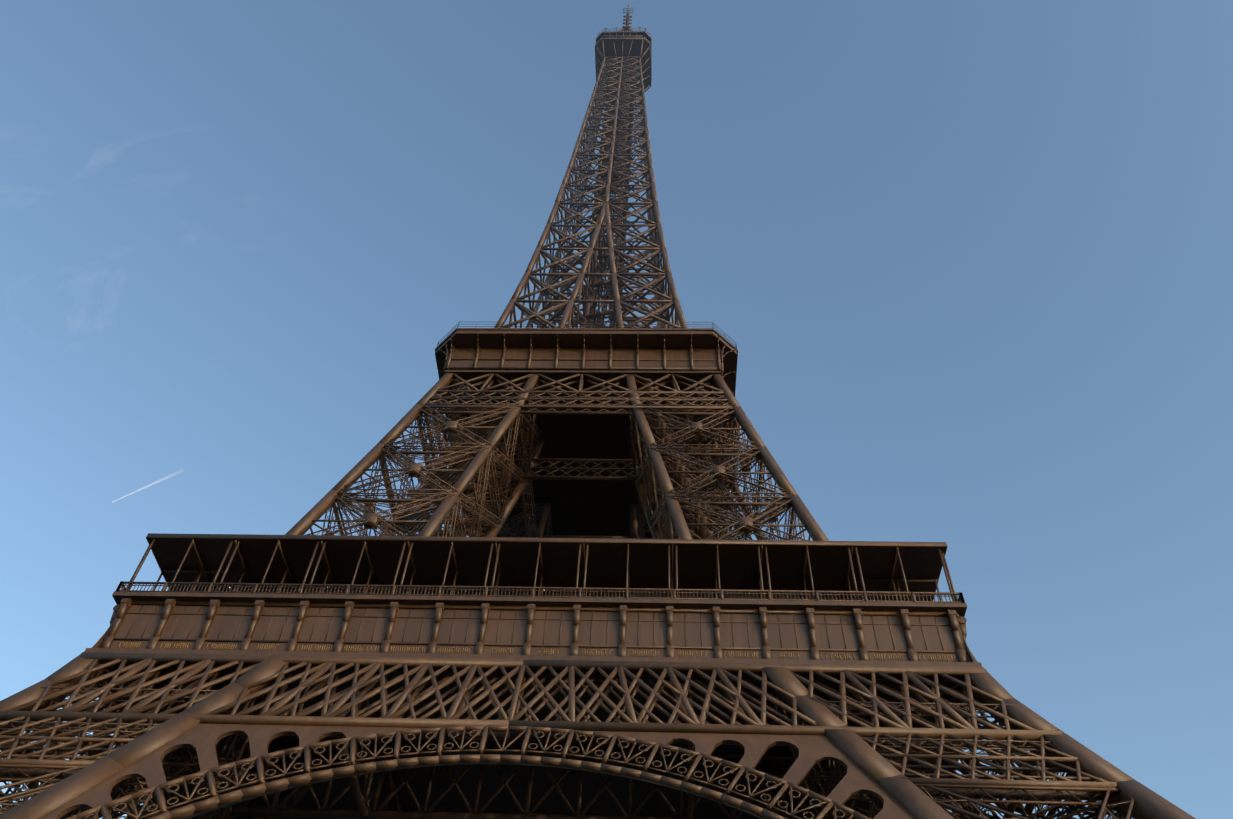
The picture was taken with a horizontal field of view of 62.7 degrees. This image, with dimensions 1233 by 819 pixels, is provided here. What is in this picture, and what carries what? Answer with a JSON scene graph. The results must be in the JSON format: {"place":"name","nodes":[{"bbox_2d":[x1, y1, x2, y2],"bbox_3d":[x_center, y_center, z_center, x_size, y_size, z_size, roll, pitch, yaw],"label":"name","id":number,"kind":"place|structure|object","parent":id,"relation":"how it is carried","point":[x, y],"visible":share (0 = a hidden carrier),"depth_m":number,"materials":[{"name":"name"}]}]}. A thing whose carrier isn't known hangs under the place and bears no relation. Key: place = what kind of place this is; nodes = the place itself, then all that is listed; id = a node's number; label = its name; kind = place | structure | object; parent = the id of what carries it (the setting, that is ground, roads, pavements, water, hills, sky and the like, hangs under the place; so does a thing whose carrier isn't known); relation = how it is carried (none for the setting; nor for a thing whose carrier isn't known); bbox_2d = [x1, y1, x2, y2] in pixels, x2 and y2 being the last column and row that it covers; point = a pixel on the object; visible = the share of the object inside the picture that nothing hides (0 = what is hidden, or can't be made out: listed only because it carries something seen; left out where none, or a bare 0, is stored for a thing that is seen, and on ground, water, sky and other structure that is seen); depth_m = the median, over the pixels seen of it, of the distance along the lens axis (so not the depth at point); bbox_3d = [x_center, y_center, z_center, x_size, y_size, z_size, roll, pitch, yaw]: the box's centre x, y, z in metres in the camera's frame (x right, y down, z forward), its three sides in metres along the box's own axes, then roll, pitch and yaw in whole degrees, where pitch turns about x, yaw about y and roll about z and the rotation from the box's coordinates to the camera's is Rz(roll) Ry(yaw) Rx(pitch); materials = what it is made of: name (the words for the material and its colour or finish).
{"place":"outdoors","nodes":[
{"label":"outdoors","id":0,"kind":"place"},
{"bbox_2d":[112,487,146,502],"bbox_3d":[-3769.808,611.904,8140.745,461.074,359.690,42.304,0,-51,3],"label":"contrail","id":1,"kind":"object","parent":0,"point":[127,495],"visible":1,"depth_m":8073.46,"materials":[{"name":"white"}]},
{"bbox_2d":[99,663,964,818],"bbox_3d":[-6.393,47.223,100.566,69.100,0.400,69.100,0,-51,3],"label":"first floor underside","id":2,"kind":"structure","parent":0,"point":[604,804],"depth_m":86.83,"materials":[{"name":"paint"}]},
{"bbox_2d":[445,370,720,538],"bbox_3d":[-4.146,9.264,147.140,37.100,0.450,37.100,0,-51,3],"label":"tower floor underside","id":3,"kind":"structure","parent":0,"point":[589,507],"depth_m":144.42,"materials":[{"name":"brown metal"}]},
{"bbox_2d":[0,0,1232,818],"label":"sky","id":4,"kind":"structure","parent":0,"point":[967,265],"materials":[{"name":"blue"}]},
{"label":"ground","id":5,"kind":"structure","parent":0,"visible":0},
{"bbox_3d":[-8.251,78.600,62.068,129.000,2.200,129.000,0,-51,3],"label":"pedestals","id":6,"kind":"object","parent":5,"relation":"on","visible":0},
{"bbox_2d":[0,654,1195,818],"bbox_3d":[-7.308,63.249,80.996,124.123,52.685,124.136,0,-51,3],"label":"tower legs","id":7,"kind":"object","parent":6,"relation":"on","point":[1128,797],"visible":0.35,"depth_m":69.16,"materials":[{"name":"paint"}]},
{"bbox_2d":[121,681,931,818],"bbox_3d":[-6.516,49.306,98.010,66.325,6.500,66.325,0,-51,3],"label":"decorative arch","id":8,"kind":"structure","parent":7,"relation":"on","point":[363,799],"depth_m":81.97,"materials":[{"name":"brown metal"}]},
{"bbox_2d":[84,533,981,765],"bbox_3d":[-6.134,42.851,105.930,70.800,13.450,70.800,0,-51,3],"label":"first-level platform","id":9,"kind":"structure","parent":7,"relation":"on","point":[529,598],"depth_m":83.88,"materials":[{"name":"paint"}]},
{"bbox_2d":[118,642,955,661],"bbox_3d":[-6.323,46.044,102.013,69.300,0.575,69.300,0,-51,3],"label":"tower names","id":10,"kind":"object","parent":9,"relation":"on","point":[539,651],"visible":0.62,"depth_m":80.25,"materials":[{"name":"gold metal"}]},
{"bbox_2d":[227,373,867,599],"bbox_3d":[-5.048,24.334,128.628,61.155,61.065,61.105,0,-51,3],"label":"tower legs","id":11,"kind":"object","parent":9,"relation":"on","point":[442,488],"visible":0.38,"depth_m":122.50,"materials":[{"name":"brown metal"}]},
{"bbox_2d":[435,322,737,533],"bbox_3d":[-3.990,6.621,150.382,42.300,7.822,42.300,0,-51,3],"label":"second-level platform","id":12,"kind":"structure","parent":11,"relation":"on","point":[676,349],"depth_m":138.35,"materials":[{"name":"paint"}]},
{"bbox_2d":[494,56,687,327],"bbox_3d":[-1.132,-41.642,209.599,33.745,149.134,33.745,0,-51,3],"label":"tower","id":13,"kind":"structure","parent":12,"relation":"on","point":[617,98],"depth_m":190.49,"materials":[{"name":"metal"}]},
{"bbox_2d":[595,2,651,93],"bbox_3d":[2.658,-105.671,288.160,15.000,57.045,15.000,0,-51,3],"label":"tower top platform","id":14,"kind":"structure","parent":13,"relation":"on","point":[640,46],"depth_m":269.58,"materials":[{"name":"brown metal"}]},
{"bbox_2d":[0,652,1119,818],"bbox_3d":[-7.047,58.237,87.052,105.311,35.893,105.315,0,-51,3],"label":"tower base","id":15,"kind":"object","parent":7,"relation":"on","point":[755,737],"depth_m":71.05,"materials":[{"name":"paint"}]}
]}

